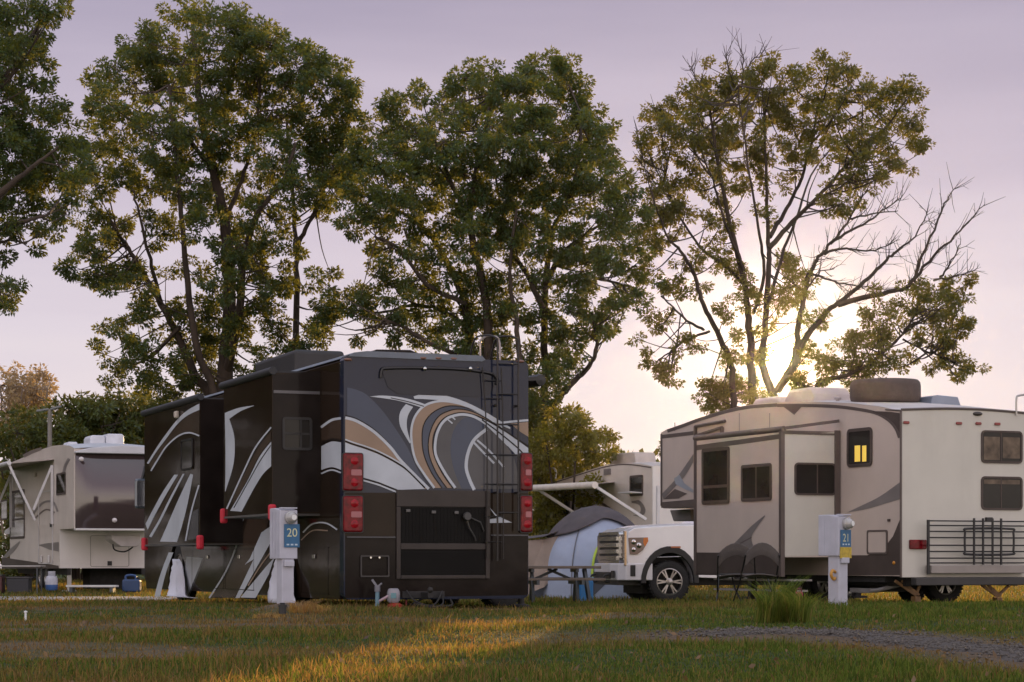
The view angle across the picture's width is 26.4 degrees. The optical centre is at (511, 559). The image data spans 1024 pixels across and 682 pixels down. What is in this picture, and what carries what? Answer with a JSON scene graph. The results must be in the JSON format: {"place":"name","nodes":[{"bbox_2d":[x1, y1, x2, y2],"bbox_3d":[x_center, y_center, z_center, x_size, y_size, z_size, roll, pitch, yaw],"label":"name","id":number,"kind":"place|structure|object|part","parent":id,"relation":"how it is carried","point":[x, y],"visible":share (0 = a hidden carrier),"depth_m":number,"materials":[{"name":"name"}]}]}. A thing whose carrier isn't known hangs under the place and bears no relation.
{"place":"outdoors","nodes":[
{"label":"outdoors","id":0,"kind":"place"},
{"bbox_2d":[0,569,1023,681],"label":"ground","id":1,"kind":"structure","parent":0,"point":[546,635],"depth_m":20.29,"materials":[{"name":"green plant"}]},
{"bbox_2d":[0,575,5,592],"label":"storage bin","id":2,"kind":"object","parent":1,"relation":"on","point":[2,583],"visible":0.99,"depth_m":55.08,"materials":[{"name":"red plastic"}]},
{"bbox_2d":[0,361,37,574],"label":"dry tree","id":3,"kind":"object","parent":1,"relation":"on","point":[13,384],"visible":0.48,"depth_m":111.56,"materials":[{"name":"brown plant"}]},
{"bbox_2d":[6,577,31,592],"bbox_3d":[-12.468,0.653,55.200,0.570,0.400,0.420,0,0,0],"label":"storage bin","id":4,"kind":"object","parent":1,"relation":"on","point":[17,584],"visible":0.89,"depth_m":55.00,"materials":[{"name":"grey plastic"}]},
{"bbox_2d":[0,565,45,592],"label":"folding table","id":5,"kind":"object","parent":1,"relation":"on","point":[37,566],"visible":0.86,"depth_m":54.94,"materials":[{"name":"grey plastic"}]},
{"bbox_2d":[6,363,64,445],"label":"dry tree","id":6,"kind":"object","parent":1,"relation":"on","point":[37,392],"visible":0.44,"depth_m":113.05,"materials":[{"name":"brown plant"}]},
{"bbox_2d":[0,402,75,580],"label":"bush","id":7,"kind":"object","parent":1,"relation":"on","point":[30,429],"visible":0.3,"depth_m":80.22,"materials":[{"name":"green plant"}]},
{"bbox_2d":[36,405,61,446],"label":"street lamp","id":8,"kind":"object","parent":1,"relation":"on","point":[49,439],"visible":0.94,"depth_m":73.94,"materials":[{"name":"metal"}]},
{"bbox_2d":[0,0,98,316],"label":"shade tree","id":9,"kind":"object","parent":1,"relation":"on","point":[33,170],"visible":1,"depth_m":61.65,"materials":[{"name":"green plant"}]},
{"bbox_2d":[45,571,57,589],"bbox_3d":[-12.032,0.568,57.000,0.320,0.500,0.315,0,0,0],"label":"propane bottle","id":10,"kind":"object","parent":1,"relation":"on","point":[51,581],"visible":0.98,"depth_m":56.88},
{"bbox_2d":[0,434,143,591],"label":"travel trailer","id":11,"kind":"object","parent":1,"relation":"on","point":[72,504],"visible":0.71,"depth_m":58.38,"materials":[{"name":"beige metal"}]},
{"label":"window","id":12,"kind":"part","parent":11,"relation":"part of","materials":[{"name":"grey glass"}]},
{"bbox_3d":[-14.638,-1.318,64.460,0.016,1.437,2.558,0,0,-22],"label":"window","id":13,"kind":"part","parent":11,"relation":"part of","materials":[{"name":"grey glass"}]},
{"bbox_3d":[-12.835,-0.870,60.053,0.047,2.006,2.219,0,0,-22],"label":"door","id":14,"kind":"part","parent":11,"relation":"part of","materials":[{"name":"beige metal"}]},
{"bbox_3d":[-11.948,-1.998,57.899,0.017,0.587,1.306,0,0,-22],"label":"window","id":15,"kind":"part","parent":11,"relation":"part of","materials":[{"name":"black glass"}]},
{"bbox_2d":[38,391,122,579],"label":"bush","id":16,"kind":"object","parent":1,"relation":"on","point":[84,418],"visible":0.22,"depth_m":82.48,"materials":[{"name":"green plant"}]},
{"bbox_2d":[0,596,177,600],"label":"concrete pad","id":17,"kind":"object","parent":1,"relation":"on","point":[80,597],"visible":0.24,"depth_m":48.06,"materials":[{"name":"grey concrete"}]},
{"bbox_2d":[66,585,118,592],"bbox_3d":[-10.389,0.736,54.000,1.240,0.180,0.400,0,0,0],"label":"step board","id":18,"kind":"object","parent":1,"relation":"on","point":[112,588],"visible":0.98,"depth_m":53.80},
{"bbox_2d":[87,381,155,444],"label":"bush","id":19,"kind":"object","parent":1,"relation":"on","point":[120,424],"visible":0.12,"depth_m":83.88,"materials":[{"name":"green plant"}]},
{"bbox_2d":[122,574,140,591],"bbox_3d":[-9.502,0.599,54.500,0.440,0.452,0.320,0,0,0],"label":"water jug","id":20,"kind":"object","parent":1,"relation":"on","point":[131,585],"visible":0.99,"depth_m":54.34,"materials":[{"name":"plastic"}]},
{"bbox_2d":[122,385,172,438],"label":"tree","id":21,"kind":"object","parent":1,"relation":"on","point":[140,398],"visible":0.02,"depth_m":118.17,"materials":[{"name":"green plant"}]},
{"bbox_2d":[124,395,180,575],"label":"bush","id":22,"kind":"object","parent":1,"relation":"on","point":[141,434],"visible":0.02,"depth_m":84.79,"materials":[{"name":"green plant"}]},
{"bbox_2d":[52,0,370,407],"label":"shade tree","id":23,"kind":"object","parent":1,"relation":"on","point":[249,39],"visible":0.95,"depth_m":70.99,"materials":[{"name":"green plant"}]},
{"bbox_2d":[252,611,285,618],"bbox_3d":[-2.829,0.653,25.423,0.419,0.093,0.584,0,0,0],"label":"grass clump","id":24,"kind":"object","parent":1,"relation":"on","point":[273,615],"visible":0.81,"depth_m":25.39,"materials":[{"name":"brown plant"}]},
{"bbox_2d":[278,603,286,614],"bbox_3d":[-2.741,0.622,26.048,0.104,0.200,0.101,0,0,0],"label":"stub pipe","id":25,"kind":"object","parent":1,"relation":"on","point":[282,607],"visible":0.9,"depth_m":26.01,"materials":[{"name":"plastic"}]},
{"bbox_2d":[270,507,299,603],"bbox_3d":[-2.928,0.020,28.265,0.278,1.376,0.459,0,0,-30],"label":"utility pedestal","id":26,"kind":"object","parent":1,"relation":"on","point":[284,535],"visible":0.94,"depth_m":28.18,"materials":[{"name":"white plastic"}]},
{"bbox_2d":[285,599,331,613],"bbox_3d":[-2.490,0.579,26.673,0.675,0.197,0.724,0,0,0],"label":"grass clump","id":27,"kind":"object","parent":1,"relation":"on","point":[300,607],"visible":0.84,"depth_m":26.63,"materials":[{"name":"plant"}]},
{"bbox_2d":[0,448,659,563],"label":"distant wood","id":28,"kind":"object","parent":1,"relation":"on","point":[620,451],"depth_m":161.45,"materials":[{"name":"green plant"}]},
{"bbox_2d":[135,334,545,607],"bbox_3d":[-3.435,-1.239,35.273,3.893,3.919,13.169,0,0,-22],"label":"motorhome","id":29,"kind":"object","parent":1,"relation":"on","point":[408,474],"visible":0.89,"depth_m":29.81,"materials":[{"name":"brown paint"}]},
{"bbox_2d":[167,559,192,597],"bbox_3d":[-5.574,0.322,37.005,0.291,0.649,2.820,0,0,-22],"label":"wheel cover","id":30,"kind":"object","parent":29,"relation":"attached to","point":[177,587],"visible":0.99,"depth_m":37.67,"materials":[{"name":"white fabric"}]},
{"bbox_2d":[192,549,223,588],"bbox_3d":[-5.074,0.158,36.056,0.015,0.648,2.234,0,0,-22],"label":"bay door","id":31,"kind":"structure","parent":29,"relation":"in","point":[192,549],"depth_m":35.42,"materials":[{"name":"black paint"}]},
{"bbox_2d":[225,548,253,590],"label":"bay door","id":32,"kind":"structure","parent":29,"relation":"in","point":[238,556],"depth_m":34.05,"materials":[{"name":"black paint"}]},
{"bbox_2d":[267,559,295,602],"bbox_3d":[-3.284,0.236,31.422,0.171,0.808,1.462,0,0,-22],"label":"wheel cover","id":33,"kind":"object","parent":29,"relation":"attached to","point":[272,592],"visible":0.19,"depth_m":31.88,"materials":[{"name":"white fabric"}]},
{"bbox_2d":[300,547,327,593],"bbox_3d":[-2.777,0.158,30.269,0.015,0.648,1.362,0,0,-22],"label":"bay door","id":34,"kind":"structure","parent":29,"relation":"in","point":[313,555],"depth_m":29.95,"materials":[{"name":"black paint"}]},
{"bbox_2d":[379,366,498,396],"bbox_3d":[-0.977,-2.413,29.478,1.714,0.407,0.066,0,0,-22],"label":"rear window","id":35,"kind":"structure","parent":29,"relation":"in","point":[401,382],"depth_m":29.50,"materials":[{"name":"black glass"}]},
{"bbox_2d":[396,490,489,578],"bbox_3d":[-0.920,-0.332,29.521,1.343,1.199,0.028,0,0,-22],"label":"engine door","id":36,"kind":"structure","parent":29,"relation":"in","point":[429,545],"depth_m":29.50,"materials":[{"name":"paint"}]},
{"bbox_2d":[371,579,381,605],"bbox_3d":[-1.786,0.471,28.827,0.152,0.419,0.079,0,0,0],"label":"water riser","id":37,"kind":"object","parent":1,"relation":"on","point":[376,589],"visible":0.9,"depth_m":28.80,"materials":[{"name":"plastic"}]},
{"bbox_2d":[379,588,402,607],"bbox_3d":[-1.606,0.522,28.804,0.327,0.270,0.200,0,0,-21],"label":"water filter","id":38,"kind":"object","parent":1,"relation":"on","point":[393,595],"visible":0.81,"depth_m":28.76,"materials":[{"name":"white plastic"}]},
{"bbox_2d":[405,599,452,606],"bbox_3d":[-1.130,0.487,29.521,0.657,0.331,0.243,0,0,8],"label":"garden hose","id":39,"kind":"object","parent":1,"relation":"on","point":[450,605],"visible":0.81,"depth_m":29.46,"materials":[{"name":"rubber"}]},
{"bbox_2d":[300,44,667,539],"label":"shade tree","id":40,"kind":"object","parent":1,"relation":"on","point":[528,80],"visible":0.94,"depth_m":68.95,"materials":[{"name":"green plant"}]},
{"bbox_2d":[1,607,1022,681],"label":"fallen leaves","id":41,"kind":"object","parent":1,"relation":"on","point":[751,665],"visible":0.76,"depth_m":17.51,"materials":[{"name":"brown plant"}]},
{"bbox_2d":[528,566,605,601],"bbox_3d":[0.699,0.442,36.342,1.482,0.655,1.730,0,0,-6],"label":"picnic table","id":42,"kind":"object","parent":1,"relation":"on","point":[576,581],"visible":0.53,"depth_m":35.98,"materials":[{"name":"brown wood"}]},
{"bbox_2d":[528,401,622,539],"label":"bush","id":43,"kind":"object","parent":1,"relation":"on","point":[568,454],"visible":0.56,"depth_m":65.91,"materials":[{"name":"green plant"}]},
{"bbox_2d":[528,505,634,598],"bbox_3d":[1.608,-0.174,49.935,3.477,2.122,2.500,0,0,-12],"label":"dome tent","id":44,"kind":"object","parent":1,"relation":"on","point":[571,540],"visible":0.59,"depth_m":49.22,"materials":[{"name":"grey fabric"}]},
{"bbox_2d":[593,554,603,595],"bbox_3d":[2.313,0.138,49.028,1.212,1.457,0.359,0,0,-20],"label":"door mesh","id":45,"kind":"structure","parent":44,"relation":"in","point":[596,587],"depth_m":48.75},
{"bbox_2d":[579,577,593,601],"bbox_3d":[1.458,0.602,43.000,0.300,0.490,0.280,0,0,0],"label":"cooler","id":46,"kind":"object","parent":1,"relation":"on","point":[582,590],"visible":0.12,"depth_m":42.87,"materials":[{"name":"blue plastic"}]},
{"bbox_2d":[532,452,683,524],"bbox_3d":[2.799,-1.155,65.292,4.497,4.067,7.925,0,0,-24],"label":"travel trailer","id":47,"kind":"object","parent":1,"relation":"on","point":[631,483],"visible":0.09,"depth_m":63.24,"materials":[{"name":"white metal"}]},
{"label":"window","id":48,"kind":"part","parent":47,"relation":"part of","materials":[{"name":"glass"}]},
{"bbox_3d":[3.401,-2.117,62.802,0.414,0.603,0.834,0,0,-24],"label":"window","id":49,"kind":"part","parent":47,"relation":"part of","materials":[{"name":"grey glass"}]},
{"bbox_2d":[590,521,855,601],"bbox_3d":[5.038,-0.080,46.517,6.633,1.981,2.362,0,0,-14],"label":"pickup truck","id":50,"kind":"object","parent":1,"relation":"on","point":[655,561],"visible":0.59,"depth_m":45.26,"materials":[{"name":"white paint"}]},
{"bbox_2d":[716,543,756,601],"bbox_3d":[3.425,0.225,33.226,0.626,0.940,0.634,0,0,8],"label":"camp chair","id":51,"kind":"object","parent":1,"relation":"on","point":[732,549],"visible":0.8,"depth_m":32.96,"materials":[{"name":"grey fabric"}]},
{"bbox_2d":[731,542,779,601],"bbox_3d":[3.688,0.220,33.025,0.626,0.940,0.634,0,0,-14],"label":"camp chair","id":52,"kind":"object","parent":1,"relation":"on","point":[763,549],"visible":0.95,"depth_m":32.78,"materials":[{"name":"grey fabric"}]},
{"bbox_2d":[742,572,827,623],"bbox_3d":[3.002,0.419,23.999,1.018,0.591,1.041,0,0,0],"label":"grass clump","id":53,"kind":"object","parent":1,"relation":"on","point":[789,602],"visible":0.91,"depth_m":23.90,"materials":[{"name":"green plant"}]},
{"bbox_2d":[620,27,1005,456],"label":"shade tree","id":54,"kind":"object","parent":1,"relation":"on","point":[720,139],"visible":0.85,"depth_m":73.64,"materials":[{"name":"green plant"}]},
{"bbox_2d":[818,514,854,604],"bbox_3d":[4.466,0.044,30.027,0.360,1.326,0.479,0,0,-45],"label":"utility pedestal","id":55,"kind":"object","parent":1,"relation":"on","point":[834,539],"visible":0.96,"depth_m":29.98,"materials":[{"name":"white metal"}]},
{"bbox_2d":[660,387,1023,601],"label":"travel trailer","id":56,"kind":"object","parent":1,"relation":"on","point":[926,493],"visible":0.86,"depth_m":34.63,"materials":[{"name":"white metal"}]},
{"bbox_3d":[5.497,-1.769,34.528,0.016,0.612,0.724,0,0,-24],"label":"window","id":57,"kind":"part","parent":56,"relation":"part of","materials":[{"name":"black glass"}]},
{"bbox_3d":[5.701,-0.265,34.070,0.016,0.381,0.572,0,0,-24],"label":"luggage door","id":58,"kind":"part","parent":56,"relation":"part of","materials":[{"name":"white plastic"}]},
{"bbox_2d":[850,378,920,401],"bbox_3d":[6.067,-2.721,35.446,1.141,0.387,1.141,0,0,0],"label":"air conditioner","id":59,"kind":"object","parent":56,"relation":"on","point":[887,390],"visible":0.91,"depth_m":34.97,"materials":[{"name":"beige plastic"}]},
{"bbox_3d":[7.693,-1.759,34.231,0.785,0.512,0.016,0,0,-24],"label":"window","id":60,"kind":"part","parent":56,"relation":"part of","materials":[{"name":"brown glass"}]},
{"bbox_3d":[7.693,-1.033,34.231,0.785,0.526,0.016,0,0,-24],"label":"window","id":61,"kind":"part","parent":56,"relation":"part of","materials":[{"name":"black glass"}]},
{"bbox_2d":[0,578,1023,601],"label":"grass","id":62,"kind":"structure","parent":0,"point":[695,591],"depth_m":51.89,"materials":[{"name":"green plant"}]},
{"bbox_2d":[0,0,1023,568],"label":"sky","id":63,"kind":"structure","parent":0,"point":[969,54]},
{"bbox_2d":[627,625,1023,668],"bbox_3d":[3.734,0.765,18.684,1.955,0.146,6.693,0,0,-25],"label":"gravel track","id":64,"kind":"structure","parent":0,"point":[1004,657],"depth_m":19.34,"materials":[{"name":"grey gravel"}]}
]}

